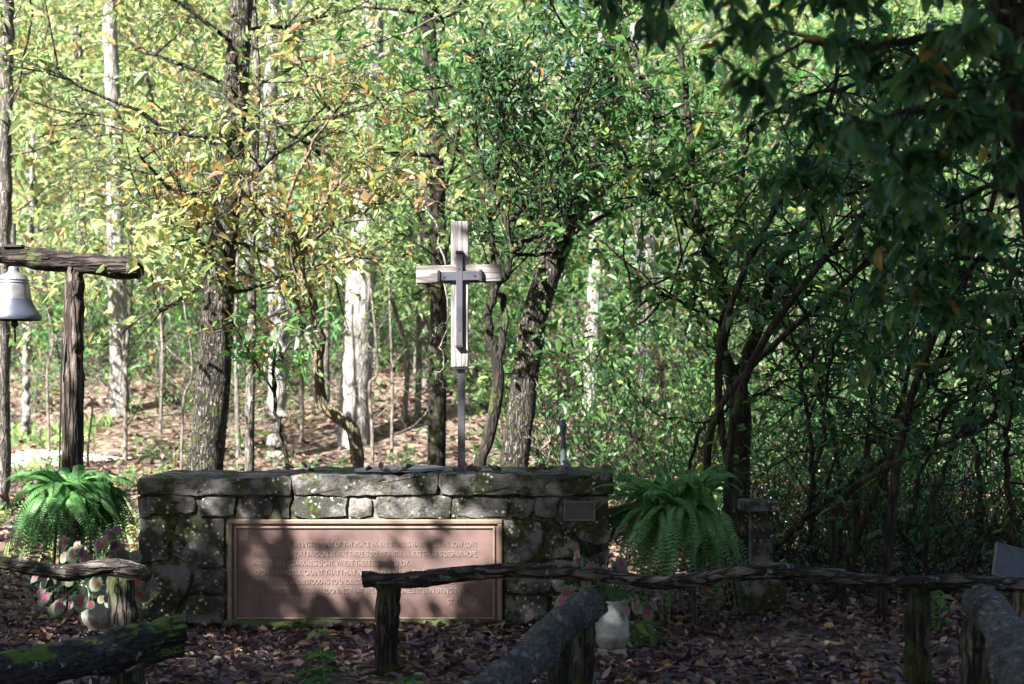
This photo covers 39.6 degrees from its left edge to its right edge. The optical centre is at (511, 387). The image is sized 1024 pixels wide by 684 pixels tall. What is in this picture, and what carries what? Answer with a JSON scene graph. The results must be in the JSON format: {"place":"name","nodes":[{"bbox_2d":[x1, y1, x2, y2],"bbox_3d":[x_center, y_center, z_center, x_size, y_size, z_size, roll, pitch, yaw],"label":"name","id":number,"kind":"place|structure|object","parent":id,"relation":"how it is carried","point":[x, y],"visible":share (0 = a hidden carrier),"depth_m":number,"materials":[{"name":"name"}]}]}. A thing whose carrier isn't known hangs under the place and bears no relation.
{"place":"outdoors","nodes":[
{"label":"outdoors","id":0,"kind":"place"},
{"bbox_2d":[11,450,135,468],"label":"path","id":1,"kind":"structure","parent":0,"point":[22,454],"depth_m":20.71,"materials":[{"name":"beige"}]},
{"bbox_2d":[0,271,1023,683],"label":"ground","id":2,"kind":"structure","parent":0,"point":[326,435],"depth_m":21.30,"materials":[{"name":"brown plant"}]},
{"bbox_2d":[18,222,83,451],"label":"sapling","id":3,"kind":"object","parent":2,"relation":"on","point":[47,399],"visible":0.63,"depth_m":20.98,"materials":[{"name":"grey plant"}]},
{"bbox_2d":[11,0,92,242],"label":"understory tree","id":4,"kind":"object","parent":2,"relation":"on","point":[24,108],"visible":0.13,"depth_m":29.56,"materials":[{"name":"green plant"}]},
{"bbox_2d":[0,0,128,345],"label":"understory tree","id":5,"kind":"object","parent":2,"relation":"on","point":[31,161],"visible":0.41,"depth_m":18.44,"materials":[{"name":"green plant"}]},
{"bbox_2d":[0,465,139,605],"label":"fern","id":6,"kind":"object","parent":2,"relation":"on","point":[86,500],"visible":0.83,"depth_m":9.09,"materials":[{"name":"green plant"}]},
{"bbox_2d":[0,0,142,247],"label":"understory tree","id":7,"kind":"object","parent":2,"relation":"on","point":[48,47],"visible":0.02,"depth_m":43.33,"materials":[{"name":"green plant"}]},
{"bbox_2d":[0,246,143,593],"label":"bell stand","id":8,"kind":"object","parent":2,"relation":"on","point":[74,267],"visible":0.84,"depth_m":10.34,"materials":[{"name":"brown wood"}]},
{"bbox_2d":[0,224,41,341],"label":"bell","id":9,"kind":"object","parent":8,"relation":"hanging from","point":[16,304],"visible":1,"depth_m":10.28,"materials":[{"name":"metal"}]},
{"bbox_2d":[4,408,139,558],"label":"grass","id":10,"kind":"structure","parent":2,"relation":"on","point":[15,428],"depth_m":21.43,"materials":[{"name":"green plant"}]},
{"bbox_2d":[0,556,152,628],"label":"log rail","id":11,"kind":"object","parent":2,"relation":"on","point":[122,606],"visible":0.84,"depth_m":7.86,"materials":[{"name":"brown wood"}]},
{"bbox_2d":[0,0,162,374],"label":"understory tree","id":12,"kind":"object","parent":2,"relation":"on","point":[62,29],"visible":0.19,"depth_m":26.32,"materials":[{"name":"green plant"}]},
{"bbox_2d":[0,0,165,510],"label":"tall tree","id":13,"kind":"object","parent":2,"relation":"on","point":[9,126],"visible":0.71,"depth_m":14.94,"materials":[{"name":"green plant"}]},
{"bbox_2d":[31,525,155,634],"bbox_3d":[-2.499,1.158,8.524,0.768,0.684,0.410,0,0,0],"label":"potted caladium","id":14,"kind":"object","parent":2,"relation":"on","point":[88,603],"visible":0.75,"depth_m":8.51,"materials":[{"name":"multicoloured plant"}]},
{"bbox_2d":[0,613,187,683],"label":"log bench","id":15,"kind":"object","parent":2,"relation":"on","point":[128,653],"visible":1,"depth_m":5.90,"materials":[{"name":"brown wood"}]},
{"bbox_2d":[10,103,179,438],"bbox_3d":[-7.291,-1.924,22.065,4.126,5.666,4.284,0,0,44],"label":"tall tree","id":16,"kind":"object","parent":2,"relation":"on","point":[26,395],"visible":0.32,"depth_m":21.98,"materials":[{"name":"green plant"}]},
{"bbox_2d":[16,0,196,337],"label":"tall tree","id":17,"kind":"object","parent":2,"relation":"on","point":[76,33],"visible":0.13,"depth_m":29.93,"materials":[{"name":"green plant"}]},
{"bbox_2d":[13,0,222,415],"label":"tall tree","id":18,"kind":"object","parent":2,"relation":"on","point":[117,303],"visible":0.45,"depth_m":23.88,"materials":[{"name":"green plant"}]},
{"bbox_2d":[16,0,223,330],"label":"understory tree","id":19,"kind":"object","parent":2,"relation":"on","point":[91,76],"visible":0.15,"depth_m":32.86,"materials":[{"name":"green plant"}]},
{"bbox_2d":[13,0,246,398],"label":"understory tree","id":20,"kind":"object","parent":2,"relation":"on","point":[141,65],"visible":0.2,"depth_m":24.63,"materials":[{"name":"green plant"}]},
{"bbox_2d":[90,190,172,460],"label":"sapling","id":21,"kind":"object","parent":2,"relation":"on","point":[125,414],"visible":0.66,"depth_m":19.98,"materials":[{"name":"green plant"}]},
{"bbox_2d":[40,0,260,345],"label":"understory tree","id":22,"kind":"object","parent":2,"relation":"on","point":[91,58],"visible":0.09,"depth_m":35.15,"materials":[{"name":"green plant"}]},
{"bbox_2d":[128,225,187,434],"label":"sapling","id":23,"kind":"object","parent":2,"relation":"on","point":[162,354],"visible":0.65,"depth_m":21.98,"materials":[{"name":"grey plant"}]},
{"bbox_2d":[126,265,195,469],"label":"sapling","id":24,"kind":"object","parent":2,"relation":"on","point":[182,425],"visible":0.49,"depth_m":16.99,"materials":[{"name":"brown plant"}]},
{"bbox_2d":[88,0,321,249],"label":"understory tree","id":25,"kind":"object","parent":2,"relation":"on","point":[184,42],"visible":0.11,"depth_m":32.97,"materials":[{"name":"green plant"}]},
{"bbox_2d":[87,0,332,231],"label":"understory tree","id":26,"kind":"object","parent":2,"relation":"on","point":[167,96],"visible":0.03,"depth_m":45.08,"materials":[{"name":"green plant"}]},
{"bbox_2d":[0,0,463,470],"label":"oak tree","id":27,"kind":"object","parent":2,"relation":"on","point":[210,419],"visible":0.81,"depth_m":12.85,"materials":[{"name":"green plant"}]},
{"bbox_2d":[79,0,403,458],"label":"tall tree","id":28,"kind":"object","parent":2,"relation":"on","point":[272,440],"visible":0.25,"depth_m":20.92,"materials":[{"name":"green plant"}]},
{"bbox_2d":[1,0,491,470],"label":"slender tree","id":29,"kind":"object","parent":2,"relation":"on","point":[257,82],"visible":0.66,"depth_m":13.26,"materials":[{"name":"green plant"}]},
{"bbox_2d":[231,153,272,458],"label":"sapling","id":30,"kind":"object","parent":2,"relation":"on","point":[237,405],"visible":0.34,"depth_m":19.98,"materials":[{"name":"grey plant"}]},
{"bbox_2d":[214,294,341,469],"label":"sapling","id":31,"kind":"object","parent":2,"relation":"on","point":[249,355],"visible":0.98,"depth_m":11.13,"materials":[{"name":"green plant"}]},
{"bbox_2d":[89,26,472,467],"bbox_3d":[-1.797,-0.698,11.619,3.096,4.502,2.313,0,0,26],"label":"sourwood tree","id":32,"kind":"object","parent":2,"relation":"on","point":[346,423],"visible":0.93,"depth_m":11.64,"materials":[{"name":"green plant"}]},
{"bbox_2d":[143,1,419,306],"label":"understory tree","id":33,"kind":"object","parent":2,"relation":"on","point":[212,181],"visible":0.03,"depth_m":35.60,"materials":[{"name":"green plant"}]},
{"bbox_2d":[257,258,342,442],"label":"sapling","id":34,"kind":"object","parent":2,"relation":"on","point":[301,417],"visible":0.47,"depth_m":21.98,"materials":[{"name":"brown plant"}]},
{"bbox_2d":[185,25,418,302],"bbox_3d":[-4.240,-4.895,35.377,7.605,8.369,5.215,0,0,-39],"label":"understory tree","id":35,"kind":"object","parent":2,"relation":"on","point":[281,131],"visible":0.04,"depth_m":34.26,"materials":[{"name":"green plant"}]},
{"bbox_2d":[292,628,341,683],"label":"seedling","id":36,"kind":"object","parent":2,"relation":"on","point":[325,654],"visible":1,"depth_m":6.62,"materials":[{"name":"green plant"}]},
{"bbox_2d":[241,54,449,400],"bbox_3d":[-2.803,-2.587,23.903,4.084,6.197,4.443,0,0,-21],"label":"understory tree","id":37,"kind":"object","parent":2,"relation":"on","point":[326,353],"visible":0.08,"depth_m":23.87,"materials":[{"name":"green plant"}]},
{"bbox_2d":[247,0,491,350],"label":"understory tree","id":38,"kind":"object","parent":2,"relation":"on","point":[454,178],"visible":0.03,"depth_m":32.28,"materials":[{"name":"green plant"}]},
{"bbox_2d":[217,0,525,448],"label":"tall tree","id":39,"kind":"object","parent":2,"relation":"on","point":[354,408],"visible":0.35,"depth_m":21.79,"materials":[{"name":"green plant"}]},
{"bbox_2d":[136,465,613,630],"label":"stone wall","id":40,"kind":"structure","parent":2,"relation":"on","point":[185,515],"depth_m":8.88,"materials":[{"name":"grey stone"}]},
{"bbox_2d":[228,519,501,622],"bbox_3d":[-0.918,1.155,8.907,1.714,0.669,0.066,0,0,0],"label":"memorial plaque","id":41,"kind":"object","parent":40,"relation":"attached to","point":[284,569],"visible":0.86,"depth_m":8.89,"materials":[{"name":"brown metal"}]},
{"bbox_2d":[355,465,445,471],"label":"slate slab","id":42,"kind":"structure","parent":40,"relation":"on","point":[418,468],"depth_m":9.18,"materials":[{"name":"grey stone"}]},
{"bbox_2d":[416,221,501,471],"bbox_3d":[-0.346,-0.259,9.284,0.555,1.651,0.140,0,0,0],"label":"wooden cross","id":43,"kind":"object","parent":40,"relation":"on","point":[459,273],"visible":0.96,"depth_m":9.25,"materials":[{"name":"white wood"}]},
{"bbox_2d":[564,501,594,520],"bbox_3d":[0.421,0.766,8.871,0.197,0.124,0.048,0,0,0],"label":"plate","id":44,"kind":"object","parent":40,"relation":"attached to","point":[579,510],"visible":0.99,"depth_m":8.86,"materials":[{"name":"grey metal"}]},
{"bbox_2d":[324,265,428,461],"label":"sapling","id":45,"kind":"object","parent":2,"relation":"on","point":[369,402],"visible":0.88,"depth_m":19.98,"materials":[{"name":"grey plant"}]},
{"bbox_2d":[247,1,530,423],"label":"understory tree","id":46,"kind":"object","parent":2,"relation":"on","point":[418,363],"visible":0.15,"depth_m":22.89,"materials":[{"name":"green plant"}]},
{"bbox_2d":[356,262,427,452],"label":"sapling","id":47,"kind":"object","parent":2,"relation":"on","point":[392,409],"visible":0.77,"depth_m":20.99,"materials":[{"name":"grey plant"}]},
{"bbox_2d":[374,191,429,422],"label":"sapling","id":48,"kind":"object","parent":2,"relation":"on","point":[406,378],"visible":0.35,"depth_m":22.97,"materials":[{"name":"brown plant"}]},
{"bbox_2d":[279,0,541,389],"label":"tall tree","id":49,"kind":"object","parent":2,"relation":"on","point":[427,323],"visible":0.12,"depth_m":25.89,"materials":[{"name":"green plant"}]},
{"bbox_2d":[281,0,565,466],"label":"dark tree","id":50,"kind":"object","parent":2,"relation":"on","point":[437,307],"visible":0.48,"depth_m":15.91,"materials":[{"name":"dark green leaves"},{"name":"bark"}]},
{"bbox_2d":[416,98,450,391],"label":"vine","id":51,"kind":"object","parent":50,"relation":"hanging from","point":[442,323],"visible":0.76,"depth_m":10.20,"materials":[{"name":"brown plant"}]},
{"bbox_2d":[349,0,545,250],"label":"understory tree","id":52,"kind":"object","parent":2,"relation":"on","point":[452,129],"visible":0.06,"depth_m":36.32,"materials":[{"name":"green plant"}]},
{"bbox_2d":[384,0,575,297],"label":"understory tree","id":53,"kind":"object","parent":2,"relation":"on","point":[483,1],"visible":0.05,"depth_m":48.98,"materials":[{"name":"green plant"}]},
{"bbox_2d":[354,0,629,465],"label":"mountain laurel","id":54,"kind":"object","parent":2,"relation":"on","point":[504,105],"visible":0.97,"depth_m":11.46,"materials":[{"name":"green plant"}]},
{"bbox_2d":[381,0,628,350],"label":"understory tree","id":55,"kind":"object","parent":2,"relation":"on","point":[479,176],"visible":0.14,"depth_m":34.13,"materials":[{"name":"green plant"}]},
{"bbox_2d":[0,161,1023,545],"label":"undergrowth","id":56,"kind":"object","parent":2,"relation":"on","point":[604,415],"visible":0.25,"depth_m":19.50,"materials":[{"name":"green plant"}]},
{"bbox_2d":[0,0,1023,302],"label":"woods","id":57,"kind":"object","parent":2,"relation":"on","point":[606,290],"visible":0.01,"depth_m":56.47,"materials":[{"name":"green plant"}]},
{"bbox_2d":[459,588,608,683],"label":"log bench","id":58,"kind":"object","parent":2,"relation":"on","point":[553,639],"visible":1,"depth_m":6.25,"materials":[{"name":"grey wood"}]},
{"bbox_2d":[522,379,571,465],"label":"dead sapling","id":59,"kind":"object","parent":2,"relation":"on","point":[542,447],"visible":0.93,"depth_m":10.60,"materials":[{"name":"grey plant"}]},
{"bbox_2d":[446,26,656,347],"bbox_3d":[0.801,-4.452,32.929,3.811,7.748,5.611,0,0,-33],"label":"understory tree","id":60,"kind":"object","parent":2,"relation":"on","point":[544,94],"visible":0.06,"depth_m":32.80,"materials":[{"name":"green plant"}]},
{"bbox_2d":[334,0,781,466],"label":"leaning tree","id":61,"kind":"object","parent":2,"relation":"on","point":[532,332],"visible":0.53,"depth_m":12.48,"materials":[{"name":"green plant"}]},
{"bbox_2d":[474,106,707,398],"bbox_3d":[1.322,-2.349,24.906,4.314,5.248,2.958,0,0,14],"label":"understory tree","id":62,"kind":"object","parent":2,"relation":"on","point":[567,296],"visible":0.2,"depth_m":24.94,"materials":[{"name":"green plant"}]},
{"bbox_2d":[454,0,738,433],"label":"tall tree","id":63,"kind":"object","parent":2,"relation":"on","point":[594,305],"visible":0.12,"depth_m":22.90,"materials":[{"name":"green plant"}]},
{"bbox_2d":[554,549,665,657],"bbox_3d":[0.541,1.195,7.951,0.616,0.609,0.318,0,0,0],"label":"potted caladium","id":64,"kind":"object","parent":2,"relation":"on","point":[612,626],"visible":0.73,"depth_m":7.87,"materials":[{"name":"white ceramic"}]},
{"bbox_2d":[510,0,761,388],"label":"tall tree","id":65,"kind":"object","parent":2,"relation":"on","point":[649,241],"visible":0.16,"depth_m":25.84,"materials":[{"name":"green plant"}]},
{"bbox_2d":[530,0,749,431],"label":"understory tree","id":66,"kind":"object","parent":2,"relation":"on","point":[579,273],"visible":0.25,"depth_m":22.03,"materials":[{"name":"green plant"}]},
{"bbox_2d":[626,621,669,648],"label":"seedling","id":67,"kind":"object","parent":2,"relation":"on","point":[639,625],"visible":0.85,"depth_m":8.12,"materials":[{"name":"green plant"}]},
{"bbox_2d":[534,0,779,280],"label":"understory tree","id":68,"kind":"object","parent":2,"relation":"on","point":[625,49],"visible":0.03,"depth_m":35.52,"materials":[{"name":"green plant"}]},
{"bbox_2d":[575,459,757,638],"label":"fern","id":69,"kind":"object","parent":2,"relation":"on","point":[683,513],"visible":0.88,"depth_m":8.72,"materials":[{"name":"green plant"}]},
{"bbox_2d":[361,562,1023,683],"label":"log rail","id":70,"kind":"object","parent":2,"relation":"on","point":[388,587],"visible":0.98,"depth_m":7.18,"materials":[{"name":"brown wood"}]},
{"bbox_2d":[587,0,800,368],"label":"understory tree","id":71,"kind":"object","parent":2,"relation":"on","point":[707,20],"visible":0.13,"depth_m":27.44,"materials":[{"name":"green plant"}]},
{"bbox_2d":[515,0,915,565],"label":"forked tree","id":72,"kind":"object","parent":2,"relation":"on","point":[691,174],"visible":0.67,"depth_m":11.38,"materials":[{"name":"green plant"}]},
{"bbox_2d":[591,284,861,469],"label":"rhododendron","id":73,"kind":"object","parent":2,"relation":"on","point":[776,385],"visible":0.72,"depth_m":11.20,"materials":[{"name":"green plant"}]},
{"bbox_2d":[602,0,850,312],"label":"understory tree","id":74,"kind":"object","parent":2,"relation":"on","point":[740,12],"visible":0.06,"depth_m":34.74,"materials":[{"name":"green plant"}]},
{"bbox_2d":[613,50,893,453],"bbox_3d":[3.441,-1.744,19.306,3.864,5.882,4.204,0,0,35],"label":"understory tree","id":75,"kind":"object","parent":2,"relation":"on","point":[789,209],"visible":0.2,"depth_m":19.15,"materials":[{"name":"green plant"}]},
{"bbox_2d":[732,498,785,616],"bbox_3d":[1.628,1.148,9.500,0.350,0.804,0.320,0,0,0],"label":"stone pedestal","id":76,"kind":"object","parent":2,"relation":"on","point":[770,594],"visible":0.54,"depth_m":9.37,"materials":[{"name":"grey stone"}]},
{"bbox_2d":[522,0,1023,397],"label":"rhododendron tree","id":77,"kind":"object","parent":2,"relation":"on","point":[927,72],"visible":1,"depth_m":4.18,"materials":[{"name":"green plant"}]},
{"bbox_2d":[676,0,885,255],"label":"understory tree","id":78,"kind":"object","parent":2,"relation":"on","point":[727,107],"visible":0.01,"depth_m":36.35,"materials":[{"name":"green plant"}]},
{"bbox_2d":[661,2,943,365],"bbox_3d":[5.861,-4.215,28.059,6.268,7.790,4.257,0,0,-2],"label":"understory tree","id":79,"kind":"object","parent":2,"relation":"on","point":[695,246],"visible":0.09,"depth_m":27.82,"materials":[{"name":"green plant"}]},
{"bbox_2d":[706,196,902,566],"bbox_3d":[2.254,0.034,10.916,1.619,3.079,0.751,0,0,19],"label":"rhododendron","id":80,"kind":"object","parent":2,"relation":"on","point":[805,397],"visible":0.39,"depth_m":10.98,"materials":[{"name":"green plant"}]},
{"bbox_2d":[589,374,1023,605],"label":"shady thicket","id":81,"kind":"object","parent":2,"relation":"on","point":[936,549],"visible":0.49,"depth_m":10.94,"materials":[{"name":"green plant"}]},
{"bbox_2d":[713,231,900,560],"bbox_3d":[2.303,0.153,11.482,1.456,2.839,1.302,0,0,-13],"label":"rhododendron","id":82,"kind":"object","parent":2,"relation":"on","point":[827,413],"visible":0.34,"depth_m":11.30,"materials":[{"name":"green plant"}]},
{"bbox_2d":[709,0,947,563],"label":"rhododendron","id":83,"kind":"object","parent":2,"relation":"on","point":[750,264],"visible":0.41,"depth_m":10.29,"materials":[{"name":"green plant"}]},
{"bbox_2d":[703,77,979,592],"bbox_3d":[2.406,-0.360,9.993,1.768,3.802,1.768,0,0,-17],"label":"rhododendron","id":84,"kind":"object","parent":2,"relation":"on","point":[772,346],"visible":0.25,"depth_m":10.14,"materials":[{"name":"green plant"}]},
{"bbox_2d":[733,135,949,589],"bbox_3d":[2.407,-0.157,10.192,1.668,3.447,1.702,0,0,0],"label":"rhododendron","id":85,"kind":"object","parent":2,"relation":"on","point":[845,480],"visible":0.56,"depth_m":10.39,"materials":[{"name":"green plant"}]},
{"bbox_2d":[719,1,1004,613],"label":"rhododendron","id":86,"kind":"object","parent":2,"relation":"on","point":[904,58],"visible":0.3,"depth_m":9.32,"materials":[{"name":"green plant"}]},
{"bbox_2d":[763,0,970,325],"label":"understory tree","id":87,"kind":"object","parent":2,"relation":"on","point":[903,11],"visible":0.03,"depth_m":34.53,"materials":[{"name":"green plant"}]},
{"bbox_2d":[756,162,979,530],"bbox_3d":[2.901,-0.165,11.761,1.741,3.409,1.348,0,0,-22],"label":"rhododendron","id":88,"kind":"object","parent":2,"relation":"on","point":[872,355],"visible":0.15,"depth_m":11.79,"materials":[{"name":"green plant"}]},
{"bbox_2d":[721,2,1023,436],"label":"understory tree","id":89,"kind":"object","parent":2,"relation":"on","point":[804,50],"visible":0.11,"depth_m":21.93,"materials":[{"name":"green plant"}]},
{"bbox_2d":[773,327,994,561],"bbox_3d":[2.627,0.522,10.267,1.984,2.096,1.084,0,0,-33],"label":"rhododendron","id":90,"kind":"object","parent":2,"relation":"on","point":[780,543],"visible":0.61,"depth_m":10.17,"materials":[{"name":"green plant"}]},
{"bbox_2d":[793,0,1017,461],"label":"understory tree","id":91,"kind":"object","parent":2,"relation":"on","point":[902,5],"visible":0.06,"depth_m":17.77,"materials":[{"name":"green plant"}]},
{"bbox_2d":[799,0,1022,394],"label":"understory tree","id":92,"kind":"object","parent":2,"relation":"on","point":[944,15],"visible":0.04,"depth_m":24.36,"materials":[{"name":"green plant"}]},
{"bbox_2d":[807,266,1016,572],"bbox_3d":[3.124,0.270,10.803,1.215,2.609,1.693,0,0,-26],"label":"rhododendron","id":93,"kind":"object","parent":2,"relation":"on","point":[873,440],"visible":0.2,"depth_m":10.79,"materials":[{"name":"green plant"}]},
{"bbox_2d":[811,68,1023,604],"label":"rhododendron","id":94,"kind":"object","parent":2,"relation":"on","point":[845,563],"visible":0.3,"depth_m":9.46,"materials":[{"name":"green plant"}]},
{"bbox_2d":[827,263,1023,614],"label":"rhododendron","id":95,"kind":"object","parent":2,"relation":"on","point":[1002,408],"visible":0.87,"depth_m":8.98,"materials":[{"name":"green plant"}]},
{"bbox_2d":[845,363,1023,601],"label":"rhododendron","id":96,"kind":"object","parent":2,"relation":"on","point":[917,487],"visible":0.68,"depth_m":9.79,"materials":[{"name":"green plant"}]},
{"bbox_2d":[845,0,1023,465],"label":"understory tree","id":97,"kind":"object","parent":2,"relation":"on","point":[1013,252],"visible":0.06,"depth_m":18.58,"materials":[{"name":"green plant"}]},
{"bbox_2d":[849,47,1021,620],"bbox_3d":[2.982,-0.324,8.865,1.825,3.761,1.755,0,0,0],"label":"rhododendron","id":98,"kind":"object","parent":2,"relation":"on","point":[882,598],"visible":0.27,"depth_m":9.04,"materials":[{"name":"green plant"}]},
{"bbox_2d":[929,590,955,632],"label":"seedling","id":99,"kind":"object","parent":2,"relation":"on","point":[937,621],"visible":0.63,"depth_m":8.54,"materials":[{"name":"green plant"}]},
{"bbox_2d":[883,175,1023,606],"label":"rhododendron","id":100,"kind":"object","parent":2,"relation":"on","point":[1010,501],"visible":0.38,"depth_m":9.48,"materials":[{"name":"green plant"}]},
{"bbox_2d":[897,197,1023,566],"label":"rhododendron","id":101,"kind":"object","parent":2,"relation":"on","point":[980,528],"visible":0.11,"depth_m":11.48,"materials":[{"name":"green plant"}]},
{"bbox_2d":[911,220,1023,601],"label":"rhododendron","id":102,"kind":"object","parent":2,"relation":"on","point":[941,482],"visible":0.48,"depth_m":9.57,"materials":[{"name":"green plant"}]},
{"bbox_2d":[958,584,1023,683],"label":"log bench","id":103,"kind":"object","parent":2,"relation":"on","point":[991,643],"visible":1,"depth_m":6.19,"materials":[{"name":"grey wood"}]},
{"bbox_2d":[991,542,1023,619],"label":"tilted sign","id":104,"kind":"object","parent":2,"relation":"on","point":[1008,560],"visible":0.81,"depth_m":7.59,"materials":[{"name":"grey metal"}]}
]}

